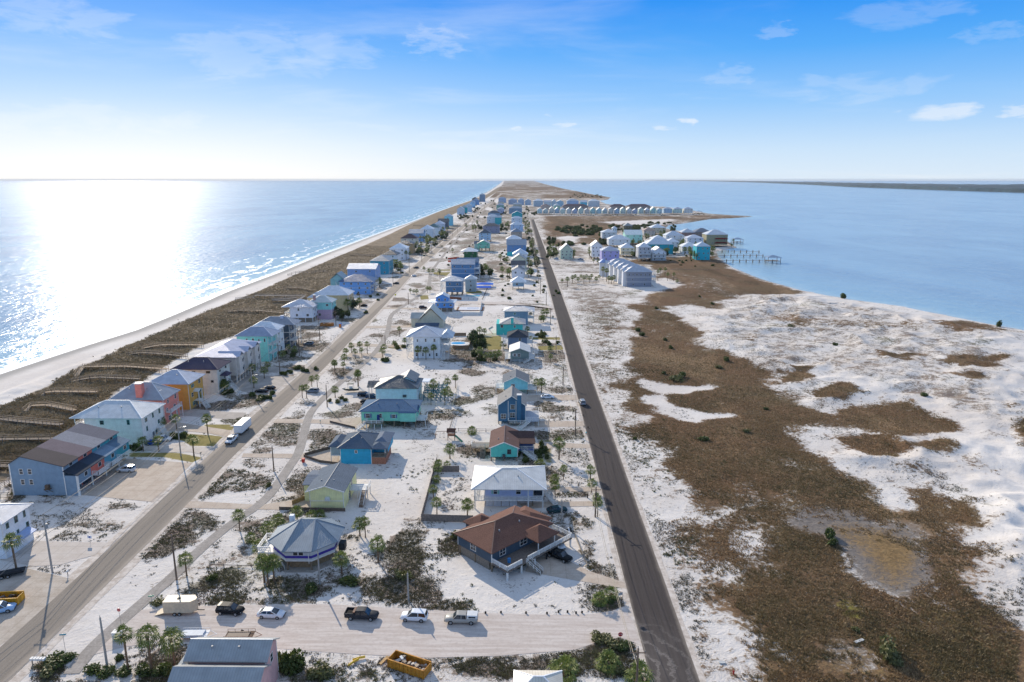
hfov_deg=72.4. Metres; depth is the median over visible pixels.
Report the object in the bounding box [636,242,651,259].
beach house
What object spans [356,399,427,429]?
beach house
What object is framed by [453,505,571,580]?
beach house
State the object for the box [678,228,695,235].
beach house
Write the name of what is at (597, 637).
shrub
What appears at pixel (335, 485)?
beach house
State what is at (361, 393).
parked suv
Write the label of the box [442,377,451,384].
palm tree
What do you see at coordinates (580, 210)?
row house
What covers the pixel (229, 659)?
beach house
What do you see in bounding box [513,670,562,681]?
beach house
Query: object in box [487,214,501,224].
beach house
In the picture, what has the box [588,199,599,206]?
beach house
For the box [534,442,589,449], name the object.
driveway
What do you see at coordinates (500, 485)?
beach house
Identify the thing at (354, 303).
tree
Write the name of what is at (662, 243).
beach house
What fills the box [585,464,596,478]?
palm tree
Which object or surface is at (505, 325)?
beach house
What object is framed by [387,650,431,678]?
dumpster
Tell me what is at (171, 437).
power cable
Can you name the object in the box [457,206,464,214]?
beach house
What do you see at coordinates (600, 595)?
palm tree
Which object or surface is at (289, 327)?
beach house
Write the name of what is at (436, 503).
palm tree
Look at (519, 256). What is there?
beach house
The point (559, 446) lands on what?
palm tree
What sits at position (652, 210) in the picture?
row house
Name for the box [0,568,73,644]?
parking lot
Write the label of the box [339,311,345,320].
tree
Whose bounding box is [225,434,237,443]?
pickup truck
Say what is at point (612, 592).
palm tree
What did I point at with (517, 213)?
beach house
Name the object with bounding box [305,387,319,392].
parked suv
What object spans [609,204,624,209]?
row house
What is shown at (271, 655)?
window
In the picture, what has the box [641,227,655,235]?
beach house
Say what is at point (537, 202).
beach house
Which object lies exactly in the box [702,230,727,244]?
beach house
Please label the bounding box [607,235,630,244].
beach house
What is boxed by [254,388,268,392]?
parked car
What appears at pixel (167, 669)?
shrub
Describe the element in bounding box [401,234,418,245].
beach house
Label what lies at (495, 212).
beach house
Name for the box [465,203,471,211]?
beach house
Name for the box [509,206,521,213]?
beach house
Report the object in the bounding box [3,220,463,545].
power cable
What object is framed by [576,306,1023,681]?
marsh grass
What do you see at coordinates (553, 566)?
driveway
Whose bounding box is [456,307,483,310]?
swimming pool
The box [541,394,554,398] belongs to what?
parked car
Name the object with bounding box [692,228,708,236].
beach house
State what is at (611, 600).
shrub
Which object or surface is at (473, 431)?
palm tree
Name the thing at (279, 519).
palm tree
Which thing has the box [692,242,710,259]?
beach house
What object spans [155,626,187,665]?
palm tree
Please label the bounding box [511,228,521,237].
beach house
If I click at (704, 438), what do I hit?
shrub
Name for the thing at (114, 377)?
boardwalk
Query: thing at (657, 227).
beach house
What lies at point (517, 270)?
beach house
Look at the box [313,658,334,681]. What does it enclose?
shrub
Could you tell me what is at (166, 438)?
parked suv
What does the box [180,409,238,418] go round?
driveway
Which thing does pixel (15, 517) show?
beach house
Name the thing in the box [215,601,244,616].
parked suv
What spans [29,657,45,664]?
mailbox cluster
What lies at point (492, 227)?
beach house
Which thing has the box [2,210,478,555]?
power cable
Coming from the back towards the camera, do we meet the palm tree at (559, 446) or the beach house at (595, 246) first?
the beach house at (595, 246)
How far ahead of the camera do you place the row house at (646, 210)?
1505.95 m
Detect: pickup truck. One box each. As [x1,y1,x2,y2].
[225,434,237,443]
[344,606,378,621]
[444,610,477,624]
[545,547,572,562]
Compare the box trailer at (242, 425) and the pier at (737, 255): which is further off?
the pier at (737, 255)
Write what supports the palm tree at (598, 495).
on the ground at (982, 415)
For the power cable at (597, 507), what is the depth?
144.03 m
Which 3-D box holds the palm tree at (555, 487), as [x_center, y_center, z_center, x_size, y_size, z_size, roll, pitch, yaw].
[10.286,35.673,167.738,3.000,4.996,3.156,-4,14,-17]
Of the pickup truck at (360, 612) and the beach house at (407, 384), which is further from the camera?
the beach house at (407, 384)
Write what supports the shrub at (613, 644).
on the ground at (982, 415)
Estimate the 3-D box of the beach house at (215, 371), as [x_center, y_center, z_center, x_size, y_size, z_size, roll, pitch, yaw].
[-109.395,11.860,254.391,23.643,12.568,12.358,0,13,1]
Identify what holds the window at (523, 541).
in the beach house at (501, 539)
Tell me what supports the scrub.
on the ground at (982, 415)
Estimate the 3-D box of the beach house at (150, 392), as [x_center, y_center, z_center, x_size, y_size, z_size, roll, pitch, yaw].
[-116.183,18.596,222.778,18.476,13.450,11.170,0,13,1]
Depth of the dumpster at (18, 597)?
127.39 m
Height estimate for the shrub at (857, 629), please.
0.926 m
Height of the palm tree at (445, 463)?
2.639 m
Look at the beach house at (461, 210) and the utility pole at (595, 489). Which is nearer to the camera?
the utility pole at (595, 489)
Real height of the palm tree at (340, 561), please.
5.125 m
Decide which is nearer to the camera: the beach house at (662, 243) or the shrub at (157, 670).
the shrub at (157, 670)
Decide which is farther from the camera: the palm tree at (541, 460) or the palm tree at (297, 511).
the palm tree at (541, 460)
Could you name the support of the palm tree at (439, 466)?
on the ground at (982, 415)
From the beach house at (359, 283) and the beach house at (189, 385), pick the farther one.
the beach house at (359, 283)
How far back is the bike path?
155.48 m
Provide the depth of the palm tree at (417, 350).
297.76 m
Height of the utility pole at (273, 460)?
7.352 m
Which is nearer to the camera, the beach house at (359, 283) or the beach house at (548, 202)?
the beach house at (359, 283)
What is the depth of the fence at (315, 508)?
162.36 m
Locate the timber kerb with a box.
[575,534,587,564]
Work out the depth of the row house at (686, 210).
1527.05 m
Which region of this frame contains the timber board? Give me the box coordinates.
[379,656,388,664]
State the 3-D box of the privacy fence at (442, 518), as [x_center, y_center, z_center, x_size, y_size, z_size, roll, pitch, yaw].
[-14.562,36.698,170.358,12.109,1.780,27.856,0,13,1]
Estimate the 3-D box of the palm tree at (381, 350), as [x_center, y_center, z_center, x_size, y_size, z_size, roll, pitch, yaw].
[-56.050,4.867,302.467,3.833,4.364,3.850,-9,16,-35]
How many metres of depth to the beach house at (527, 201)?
2090.80 m
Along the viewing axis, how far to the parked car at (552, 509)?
161.05 m
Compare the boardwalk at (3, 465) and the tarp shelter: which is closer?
the boardwalk at (3, 465)
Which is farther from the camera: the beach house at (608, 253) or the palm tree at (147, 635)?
the beach house at (608, 253)
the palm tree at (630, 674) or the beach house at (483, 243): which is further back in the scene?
the beach house at (483, 243)
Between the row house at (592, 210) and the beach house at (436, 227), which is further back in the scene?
the row house at (592, 210)
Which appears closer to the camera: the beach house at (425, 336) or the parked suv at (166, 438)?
the parked suv at (166, 438)
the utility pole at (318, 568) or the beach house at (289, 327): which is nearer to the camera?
the utility pole at (318, 568)
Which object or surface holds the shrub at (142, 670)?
on the ground at (982, 415)
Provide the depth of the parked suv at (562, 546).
144.75 m
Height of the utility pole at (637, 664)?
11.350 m
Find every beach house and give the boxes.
[0,503,36,558]
[69,400,168,444]
[108,382,183,424]
[149,369,210,409]
[167,637,279,681]
[170,357,240,393]
[235,326,280,361]
[253,321,284,351]
[254,315,301,347]
[282,299,317,322]
[302,462,370,507]
[307,285,354,310]
[310,294,336,318]
[328,431,394,463]
[330,271,378,293]
[346,263,380,277]
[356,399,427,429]
[367,369,431,398]
[370,255,393,274]
[382,250,399,263]
[389,243,408,259]
[400,240,414,253]
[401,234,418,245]
[405,325,454,359]
[408,229,424,241]
[410,303,446,327]
[421,225,434,237]
[428,292,456,311]
[430,223,440,235]
[435,221,444,230]
[438,218,448,228]
[441,276,463,295]
[444,214,452,225]
[450,258,479,277]
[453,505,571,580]
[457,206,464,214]
[460,247,477,257]
[464,275,477,291]
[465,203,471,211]
[471,425,536,460]
[471,465,557,508]
[474,239,490,251]
[479,193,484,201]
[479,229,490,241]
[483,223,499,232]
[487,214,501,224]
[488,210,499,215]
[496,203,503,209]
[496,317,525,334]
[496,369,536,393]
[497,207,503,213]
[497,386,538,429]
[498,197,505,202]
[503,306,534,324]
[503,329,532,349]
[505,341,534,362]
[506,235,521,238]
[506,239,526,255]
[508,198,516,204]
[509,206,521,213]
[510,222,522,230]
[510,276,525,289]
[511,216,521,223]
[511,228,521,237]
[511,253,526,268]
[511,260,525,275]
[511,265,524,278]
[512,211,522,216]
[512,248,527,262]
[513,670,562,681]
[518,198,523,204]
[525,199,530,204]
[533,199,542,206]
[541,204,549,209]
[544,200,551,206]
[556,200,563,206]
[559,243,572,258]
[566,199,578,203]
[580,200,586,204]
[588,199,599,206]
[590,240,602,258]
[599,246,619,260]
[600,226,616,239]
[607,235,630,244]
[618,243,634,256]
[623,223,632,229]
[623,230,642,244]
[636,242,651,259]
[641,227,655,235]
[642,238,673,253]
[649,224,665,232]
[649,235,665,239]
[651,246,666,260]
[662,231,684,240]
[667,238,679,247]
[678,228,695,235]
[678,242,693,253]
[684,234,703,243]
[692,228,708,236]
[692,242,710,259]
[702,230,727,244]
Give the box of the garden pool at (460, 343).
[445,342,468,345]
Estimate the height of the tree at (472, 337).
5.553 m
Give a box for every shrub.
[39,662,55,678]
[42,648,66,672]
[57,652,79,663]
[82,662,101,676]
[96,663,115,679]
[113,663,132,677]
[114,653,123,661]
[132,446,143,451]
[134,661,153,677]
[149,594,163,606]
[151,662,168,677]
[159,662,171,676]
[205,573,217,581]
[248,392,255,396]
[277,649,289,673]
[284,648,305,676]
[304,582,317,594]
[306,667,317,680]
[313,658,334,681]
[339,574,360,587]
[394,568,411,581]
[450,530,457,539]
[522,456,528,462]
[534,449,541,453]
[536,453,543,458]
[541,448,549,453]
[590,629,610,645]
[597,650,614,665]
[602,632,618,649]
[606,597,614,604]
[614,663,626,675]
[617,639,632,651]
[668,374,683,381]
[698,436,709,440]
[824,527,835,537]
[827,537,837,545]
[851,626,859,631]
[878,634,899,659]
[885,650,903,666]
[996,320,1002,326]
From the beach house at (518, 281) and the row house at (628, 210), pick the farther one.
the row house at (628, 210)
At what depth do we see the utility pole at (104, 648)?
109.11 m
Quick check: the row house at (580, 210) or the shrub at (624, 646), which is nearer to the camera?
the shrub at (624, 646)
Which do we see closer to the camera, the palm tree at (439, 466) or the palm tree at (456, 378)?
the palm tree at (439, 466)
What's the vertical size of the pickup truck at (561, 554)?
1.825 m
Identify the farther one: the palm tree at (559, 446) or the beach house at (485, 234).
the beach house at (485, 234)
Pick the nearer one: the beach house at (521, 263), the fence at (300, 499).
the fence at (300, 499)
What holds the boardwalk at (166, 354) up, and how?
on the ground at (982, 415)
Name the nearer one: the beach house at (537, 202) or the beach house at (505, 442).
the beach house at (505, 442)
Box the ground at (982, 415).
[0,181,1023,681]
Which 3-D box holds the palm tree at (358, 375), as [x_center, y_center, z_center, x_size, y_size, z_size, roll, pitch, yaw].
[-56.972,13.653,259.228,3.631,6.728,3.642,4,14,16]
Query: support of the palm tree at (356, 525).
on the ground at (982, 415)
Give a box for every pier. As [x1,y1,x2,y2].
[718,254,763,256]
[720,255,781,262]
[722,250,759,252]
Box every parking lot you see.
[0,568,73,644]
[81,459,191,501]
[229,375,296,395]
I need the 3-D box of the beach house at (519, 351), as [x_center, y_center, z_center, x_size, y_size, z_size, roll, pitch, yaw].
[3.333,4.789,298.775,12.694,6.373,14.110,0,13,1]
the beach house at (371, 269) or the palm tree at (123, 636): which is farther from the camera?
the beach house at (371, 269)
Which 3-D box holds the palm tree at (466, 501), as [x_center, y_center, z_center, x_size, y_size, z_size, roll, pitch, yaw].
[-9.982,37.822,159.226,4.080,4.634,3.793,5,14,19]
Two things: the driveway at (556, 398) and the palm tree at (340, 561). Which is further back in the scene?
the driveway at (556, 398)
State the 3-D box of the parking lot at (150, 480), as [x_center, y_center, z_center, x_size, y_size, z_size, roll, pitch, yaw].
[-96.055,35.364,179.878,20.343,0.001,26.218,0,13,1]
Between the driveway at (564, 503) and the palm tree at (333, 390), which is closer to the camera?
the driveway at (564, 503)
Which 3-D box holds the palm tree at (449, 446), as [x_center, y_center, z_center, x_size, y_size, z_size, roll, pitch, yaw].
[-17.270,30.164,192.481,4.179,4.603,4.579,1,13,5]
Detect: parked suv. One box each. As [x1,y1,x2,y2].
[0,601,16,612]
[116,464,136,472]
[154,434,172,441]
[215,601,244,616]
[303,341,313,344]
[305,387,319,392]
[357,391,367,396]
[365,393,375,398]
[400,608,428,622]
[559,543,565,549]
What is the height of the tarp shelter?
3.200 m
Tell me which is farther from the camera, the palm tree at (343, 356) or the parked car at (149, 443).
the palm tree at (343, 356)
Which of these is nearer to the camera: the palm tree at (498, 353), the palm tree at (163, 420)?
the palm tree at (163, 420)
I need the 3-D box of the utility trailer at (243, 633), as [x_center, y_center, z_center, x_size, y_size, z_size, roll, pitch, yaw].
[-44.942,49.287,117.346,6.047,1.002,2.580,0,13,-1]
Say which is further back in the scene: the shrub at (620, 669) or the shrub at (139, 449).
the shrub at (139, 449)
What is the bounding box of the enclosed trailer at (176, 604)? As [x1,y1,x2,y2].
[155,595,204,615]
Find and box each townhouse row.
[0,423,130,498]
[194,339,261,382]
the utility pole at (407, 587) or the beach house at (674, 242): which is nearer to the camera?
the utility pole at (407, 587)
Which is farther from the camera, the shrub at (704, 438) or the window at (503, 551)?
the shrub at (704, 438)
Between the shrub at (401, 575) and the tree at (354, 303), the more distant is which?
the tree at (354, 303)
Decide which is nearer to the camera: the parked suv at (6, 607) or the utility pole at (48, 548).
the parked suv at (6, 607)
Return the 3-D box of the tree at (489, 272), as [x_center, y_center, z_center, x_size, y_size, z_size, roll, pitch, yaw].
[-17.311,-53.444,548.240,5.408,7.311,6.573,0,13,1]
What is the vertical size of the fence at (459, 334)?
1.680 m
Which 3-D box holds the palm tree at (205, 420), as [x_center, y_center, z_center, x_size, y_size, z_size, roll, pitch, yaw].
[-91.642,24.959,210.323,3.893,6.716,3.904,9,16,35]
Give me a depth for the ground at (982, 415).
199.40 m
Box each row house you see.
[554,207,559,214]
[560,208,565,214]
[562,204,587,210]
[578,207,583,214]
[590,207,595,213]
[596,207,601,213]
[602,208,607,213]
[608,207,613,213]
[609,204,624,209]
[614,208,619,214]
[620,207,625,214]
[626,204,649,209]
[626,207,631,214]
[638,207,643,214]
[644,208,649,214]
[650,207,655,214]
[655,208,661,214]
[662,207,671,212]
[672,207,681,212]
[682,207,692,213]
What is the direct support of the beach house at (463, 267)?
on the ground at (982, 415)
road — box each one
[0,193,501,681]
[530,219,699,681]
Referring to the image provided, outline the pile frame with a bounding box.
[423,382,447,400]
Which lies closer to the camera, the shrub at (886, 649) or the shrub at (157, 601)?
the shrub at (886, 649)
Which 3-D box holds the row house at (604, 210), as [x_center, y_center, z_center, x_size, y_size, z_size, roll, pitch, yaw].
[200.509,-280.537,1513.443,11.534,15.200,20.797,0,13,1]
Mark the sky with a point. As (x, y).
(91, 90)
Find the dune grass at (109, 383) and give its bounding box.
[0,246,390,469]
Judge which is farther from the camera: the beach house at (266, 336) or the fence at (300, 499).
the beach house at (266, 336)
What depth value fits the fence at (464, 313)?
396.71 m
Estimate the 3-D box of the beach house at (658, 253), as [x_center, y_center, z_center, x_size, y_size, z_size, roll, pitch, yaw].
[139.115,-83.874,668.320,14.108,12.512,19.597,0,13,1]
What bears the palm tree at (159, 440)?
on the ground at (982, 415)
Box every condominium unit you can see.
[599,258,625,276]
[609,260,629,276]
[613,262,634,280]
[617,264,639,283]
[621,266,656,287]
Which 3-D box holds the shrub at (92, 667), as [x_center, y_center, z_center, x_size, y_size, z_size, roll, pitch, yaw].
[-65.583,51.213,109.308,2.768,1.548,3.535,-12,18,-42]
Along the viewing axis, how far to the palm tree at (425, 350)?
297.63 m
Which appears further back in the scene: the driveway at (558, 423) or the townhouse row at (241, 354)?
the townhouse row at (241, 354)
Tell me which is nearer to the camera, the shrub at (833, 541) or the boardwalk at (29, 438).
the shrub at (833, 541)
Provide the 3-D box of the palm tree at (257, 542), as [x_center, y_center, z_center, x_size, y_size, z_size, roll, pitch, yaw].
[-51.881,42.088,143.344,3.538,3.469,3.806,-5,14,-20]
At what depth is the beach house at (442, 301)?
404.96 m
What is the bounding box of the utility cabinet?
[111,629,122,640]
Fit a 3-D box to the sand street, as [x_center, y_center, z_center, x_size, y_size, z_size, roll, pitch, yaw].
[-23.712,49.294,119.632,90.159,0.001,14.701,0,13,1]
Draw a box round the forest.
[663,180,1023,192]
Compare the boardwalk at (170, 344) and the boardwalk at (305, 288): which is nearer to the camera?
the boardwalk at (170, 344)
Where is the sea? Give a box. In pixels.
[0,181,1023,373]
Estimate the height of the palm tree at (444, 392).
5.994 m
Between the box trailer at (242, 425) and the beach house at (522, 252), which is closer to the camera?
the box trailer at (242, 425)
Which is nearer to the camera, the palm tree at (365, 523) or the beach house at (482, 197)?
the palm tree at (365, 523)
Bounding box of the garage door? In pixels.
[8,537,27,556]
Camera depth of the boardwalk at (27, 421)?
213.72 m
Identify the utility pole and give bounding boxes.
[38,515,53,572]
[99,615,107,664]
[171,534,177,579]
[176,417,185,455]
[271,446,274,471]
[317,551,320,584]
[407,571,408,600]
[591,487,600,516]
[630,646,645,681]
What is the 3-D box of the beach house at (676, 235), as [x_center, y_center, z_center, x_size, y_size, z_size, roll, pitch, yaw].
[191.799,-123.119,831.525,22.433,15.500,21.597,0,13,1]
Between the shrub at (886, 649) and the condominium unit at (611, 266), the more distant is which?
the condominium unit at (611, 266)
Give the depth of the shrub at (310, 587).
130.19 m
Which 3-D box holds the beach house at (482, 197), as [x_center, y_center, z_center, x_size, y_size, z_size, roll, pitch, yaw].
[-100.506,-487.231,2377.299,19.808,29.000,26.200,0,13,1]
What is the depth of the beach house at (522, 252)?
642.88 m
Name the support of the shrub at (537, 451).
on the ground at (982, 415)
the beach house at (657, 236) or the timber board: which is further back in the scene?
the beach house at (657, 236)
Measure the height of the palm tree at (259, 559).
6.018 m
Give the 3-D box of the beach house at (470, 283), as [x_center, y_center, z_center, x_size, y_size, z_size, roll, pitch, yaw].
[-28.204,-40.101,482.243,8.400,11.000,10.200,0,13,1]
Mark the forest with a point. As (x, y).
(1017, 188)
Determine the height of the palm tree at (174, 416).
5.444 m
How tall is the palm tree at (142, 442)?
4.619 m
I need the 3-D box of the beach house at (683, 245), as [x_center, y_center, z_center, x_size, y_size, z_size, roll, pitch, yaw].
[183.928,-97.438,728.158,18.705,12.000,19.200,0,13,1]
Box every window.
[270,651,272,663]
[364,413,371,417]
[470,543,475,551]
[499,548,505,555]
[520,538,526,545]
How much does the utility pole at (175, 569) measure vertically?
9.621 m
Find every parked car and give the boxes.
[146,439,163,445]
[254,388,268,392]
[256,607,286,619]
[263,385,275,389]
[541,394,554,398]
[546,505,567,513]
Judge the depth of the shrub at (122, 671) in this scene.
108.38 m
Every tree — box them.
[0,532,26,567]
[112,623,134,672]
[133,622,161,672]
[136,436,148,450]
[151,435,163,451]
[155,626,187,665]
[160,416,166,424]
[170,414,180,430]
[176,550,194,575]
[184,434,199,455]
[199,414,212,434]
[219,378,230,389]
[231,508,246,531]
[244,531,255,543]
[247,363,256,375]
[248,376,257,387]
[251,538,266,553]
[251,552,270,582]
[257,555,275,584]
[258,520,274,537]
[259,366,268,378]
[267,553,283,581]
[270,512,284,525]
[288,505,304,519]
[298,384,304,397]
[303,384,310,397]
[305,509,317,517]
[313,509,325,517]
[331,385,338,397]
[332,550,350,573]
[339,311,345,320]
[341,353,347,361]
[344,298,350,309]
[344,310,350,317]
[350,299,358,309]
[350,516,364,535]
[354,369,361,386]
[359,515,370,537]
[368,533,386,562]
[379,348,385,356]
[414,345,421,353]
[421,346,429,353]
[427,484,437,497]
[428,378,437,393]
[429,496,442,513]
[430,344,436,355]
[432,463,442,472]
[432,474,440,483]
[433,459,442,464]
[441,388,448,399]
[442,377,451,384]
[442,442,455,458]
[443,460,450,465]
[453,374,458,387]
[461,497,474,514]
[467,332,478,341]
[467,425,477,434]
[471,349,477,359]
[474,337,486,350]
[475,346,483,356]
[477,338,485,351]
[487,269,492,275]
[487,351,492,361]
[495,350,501,356]
[533,259,540,265]
[534,458,545,464]
[536,377,545,392]
[545,653,580,681]
[549,473,559,482]
[550,481,559,498]
[551,436,565,459]
[559,464,566,479]
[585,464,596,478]
[586,478,597,492]
[590,589,607,607]
[591,492,600,500]
[593,497,602,515]
[593,647,622,677]
[604,584,619,600]
[621,658,655,681]
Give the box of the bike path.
[63,212,482,673]
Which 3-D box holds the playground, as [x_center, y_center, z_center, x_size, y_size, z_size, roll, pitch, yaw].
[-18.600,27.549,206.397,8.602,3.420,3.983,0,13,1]
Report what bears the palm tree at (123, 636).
on the ground at (982, 415)
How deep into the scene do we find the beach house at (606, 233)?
878.81 m
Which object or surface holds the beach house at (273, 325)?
on the ground at (982, 415)
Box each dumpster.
[0,590,24,604]
[320,323,333,325]
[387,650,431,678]
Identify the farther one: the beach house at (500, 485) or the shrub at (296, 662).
the beach house at (500, 485)
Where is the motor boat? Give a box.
[342,383,358,390]
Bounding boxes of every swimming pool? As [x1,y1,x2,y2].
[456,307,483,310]
[464,295,481,296]
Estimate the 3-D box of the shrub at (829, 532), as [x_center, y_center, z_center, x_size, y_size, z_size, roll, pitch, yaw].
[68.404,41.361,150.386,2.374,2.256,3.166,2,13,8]
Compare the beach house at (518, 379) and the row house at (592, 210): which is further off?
the row house at (592, 210)
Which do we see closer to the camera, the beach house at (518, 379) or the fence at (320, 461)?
the fence at (320, 461)
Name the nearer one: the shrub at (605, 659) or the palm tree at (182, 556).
the shrub at (605, 659)
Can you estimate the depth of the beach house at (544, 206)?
1780.28 m
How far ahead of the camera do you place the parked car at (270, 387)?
255.31 m
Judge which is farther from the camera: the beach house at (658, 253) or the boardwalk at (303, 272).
the beach house at (658, 253)
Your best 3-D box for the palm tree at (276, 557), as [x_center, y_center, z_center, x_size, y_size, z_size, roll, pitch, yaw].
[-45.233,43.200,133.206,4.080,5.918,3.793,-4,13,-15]
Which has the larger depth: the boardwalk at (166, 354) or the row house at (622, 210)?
the row house at (622, 210)
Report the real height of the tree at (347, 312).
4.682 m
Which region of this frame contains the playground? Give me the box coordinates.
[434,428,462,441]
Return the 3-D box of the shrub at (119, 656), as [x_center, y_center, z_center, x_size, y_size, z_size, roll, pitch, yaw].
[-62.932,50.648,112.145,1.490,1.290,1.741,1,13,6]
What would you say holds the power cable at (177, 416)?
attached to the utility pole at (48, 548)
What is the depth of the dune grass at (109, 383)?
280.45 m
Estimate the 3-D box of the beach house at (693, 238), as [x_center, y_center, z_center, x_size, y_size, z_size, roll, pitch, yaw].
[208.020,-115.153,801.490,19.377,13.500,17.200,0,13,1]
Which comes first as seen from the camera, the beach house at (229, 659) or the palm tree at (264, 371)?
the beach house at (229, 659)
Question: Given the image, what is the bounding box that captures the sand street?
[95,604,640,657]
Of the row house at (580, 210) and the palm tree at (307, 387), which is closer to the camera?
the palm tree at (307, 387)
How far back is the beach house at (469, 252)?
688.24 m
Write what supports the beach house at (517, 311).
on the ground at (982, 415)
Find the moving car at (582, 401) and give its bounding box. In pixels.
[578,399,585,404]
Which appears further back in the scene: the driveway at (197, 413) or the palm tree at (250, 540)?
the driveway at (197, 413)
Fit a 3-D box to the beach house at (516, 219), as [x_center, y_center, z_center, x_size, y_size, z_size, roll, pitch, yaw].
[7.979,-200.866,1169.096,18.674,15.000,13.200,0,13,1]
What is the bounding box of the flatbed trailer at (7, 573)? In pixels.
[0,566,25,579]
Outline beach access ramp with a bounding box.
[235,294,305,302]
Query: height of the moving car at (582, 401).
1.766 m
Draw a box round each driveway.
[0,540,106,565]
[145,442,223,454]
[165,422,229,436]
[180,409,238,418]
[184,500,309,510]
[210,411,245,416]
[242,449,338,461]
[258,365,297,371]
[273,417,369,427]
[346,353,384,357]
[348,343,401,347]
[366,325,409,327]
[382,307,426,309]
[456,301,553,308]
[520,501,603,507]
[525,556,626,588]
[527,395,577,401]
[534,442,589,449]
[535,421,584,426]
[544,487,600,491]
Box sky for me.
[0,0,1023,180]
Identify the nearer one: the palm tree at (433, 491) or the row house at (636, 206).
the palm tree at (433, 491)
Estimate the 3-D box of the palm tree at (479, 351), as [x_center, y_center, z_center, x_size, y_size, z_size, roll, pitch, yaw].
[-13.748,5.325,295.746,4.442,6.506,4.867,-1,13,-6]
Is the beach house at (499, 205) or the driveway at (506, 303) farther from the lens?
the beach house at (499, 205)
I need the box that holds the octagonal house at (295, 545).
[257,514,346,572]
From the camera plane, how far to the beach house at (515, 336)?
314.25 m
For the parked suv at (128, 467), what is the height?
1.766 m
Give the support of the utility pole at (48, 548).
on the ground at (982, 415)
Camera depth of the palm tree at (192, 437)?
193.34 m
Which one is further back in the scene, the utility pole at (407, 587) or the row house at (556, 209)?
the row house at (556, 209)
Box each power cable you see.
[0,209,481,574]
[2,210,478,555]
[2,224,462,568]
[3,208,480,544]
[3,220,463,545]
[528,220,636,663]
[529,220,644,648]
[532,243,630,649]
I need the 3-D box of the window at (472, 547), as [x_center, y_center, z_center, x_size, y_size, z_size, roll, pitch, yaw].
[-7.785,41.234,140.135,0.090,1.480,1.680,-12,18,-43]
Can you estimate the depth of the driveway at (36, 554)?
144.27 m
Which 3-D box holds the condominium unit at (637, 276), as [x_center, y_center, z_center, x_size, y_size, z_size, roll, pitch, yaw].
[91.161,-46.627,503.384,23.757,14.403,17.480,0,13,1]
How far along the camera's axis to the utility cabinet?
116.43 m
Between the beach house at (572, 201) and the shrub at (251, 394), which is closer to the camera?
the shrub at (251, 394)
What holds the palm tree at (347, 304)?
on the ground at (982, 415)
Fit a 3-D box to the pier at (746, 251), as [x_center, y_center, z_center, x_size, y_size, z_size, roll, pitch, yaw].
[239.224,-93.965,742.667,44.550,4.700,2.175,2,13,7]
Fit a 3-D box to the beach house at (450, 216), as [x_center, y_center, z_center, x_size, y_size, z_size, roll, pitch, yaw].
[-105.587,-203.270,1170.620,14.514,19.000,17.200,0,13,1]
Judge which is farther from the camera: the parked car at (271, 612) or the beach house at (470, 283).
the beach house at (470, 283)
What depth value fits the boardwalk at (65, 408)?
228.04 m
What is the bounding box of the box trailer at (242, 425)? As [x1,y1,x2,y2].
[233,417,251,433]
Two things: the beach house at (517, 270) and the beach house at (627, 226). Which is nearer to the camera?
the beach house at (517, 270)
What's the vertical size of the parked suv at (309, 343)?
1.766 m
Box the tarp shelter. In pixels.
[477,282,492,287]
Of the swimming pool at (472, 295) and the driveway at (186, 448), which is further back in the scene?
the swimming pool at (472, 295)
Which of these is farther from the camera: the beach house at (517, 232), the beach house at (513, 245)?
the beach house at (517, 232)
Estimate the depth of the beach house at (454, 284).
460.48 m
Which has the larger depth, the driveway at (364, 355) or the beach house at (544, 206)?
the beach house at (544, 206)
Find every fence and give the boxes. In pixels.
[209,563,253,566]
[279,506,344,510]
[292,496,304,504]
[304,455,338,463]
[305,447,329,454]
[330,421,354,427]
[421,403,451,405]
[421,466,472,521]
[449,302,481,314]
[453,341,471,349]
[454,333,465,335]
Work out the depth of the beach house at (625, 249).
691.70 m
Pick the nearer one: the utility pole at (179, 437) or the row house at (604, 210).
the utility pole at (179, 437)
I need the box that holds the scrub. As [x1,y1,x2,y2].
[1,305,1023,681]
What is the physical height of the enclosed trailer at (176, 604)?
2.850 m
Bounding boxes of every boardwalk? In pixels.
[0,415,64,427]
[0,434,53,442]
[0,460,12,466]
[22,401,77,413]
[39,388,98,395]
[69,374,140,381]
[73,363,168,376]
[126,350,187,358]
[142,342,203,348]
[229,308,282,313]
[283,286,313,291]
[287,270,327,274]
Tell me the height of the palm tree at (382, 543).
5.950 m
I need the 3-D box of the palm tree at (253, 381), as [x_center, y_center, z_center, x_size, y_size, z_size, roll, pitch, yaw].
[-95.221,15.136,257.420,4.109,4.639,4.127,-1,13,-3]
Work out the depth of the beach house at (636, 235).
818.26 m
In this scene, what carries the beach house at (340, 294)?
on the ground at (982, 415)
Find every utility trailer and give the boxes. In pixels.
[180,627,216,637]
[223,628,261,636]
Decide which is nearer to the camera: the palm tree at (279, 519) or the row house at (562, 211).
the palm tree at (279, 519)

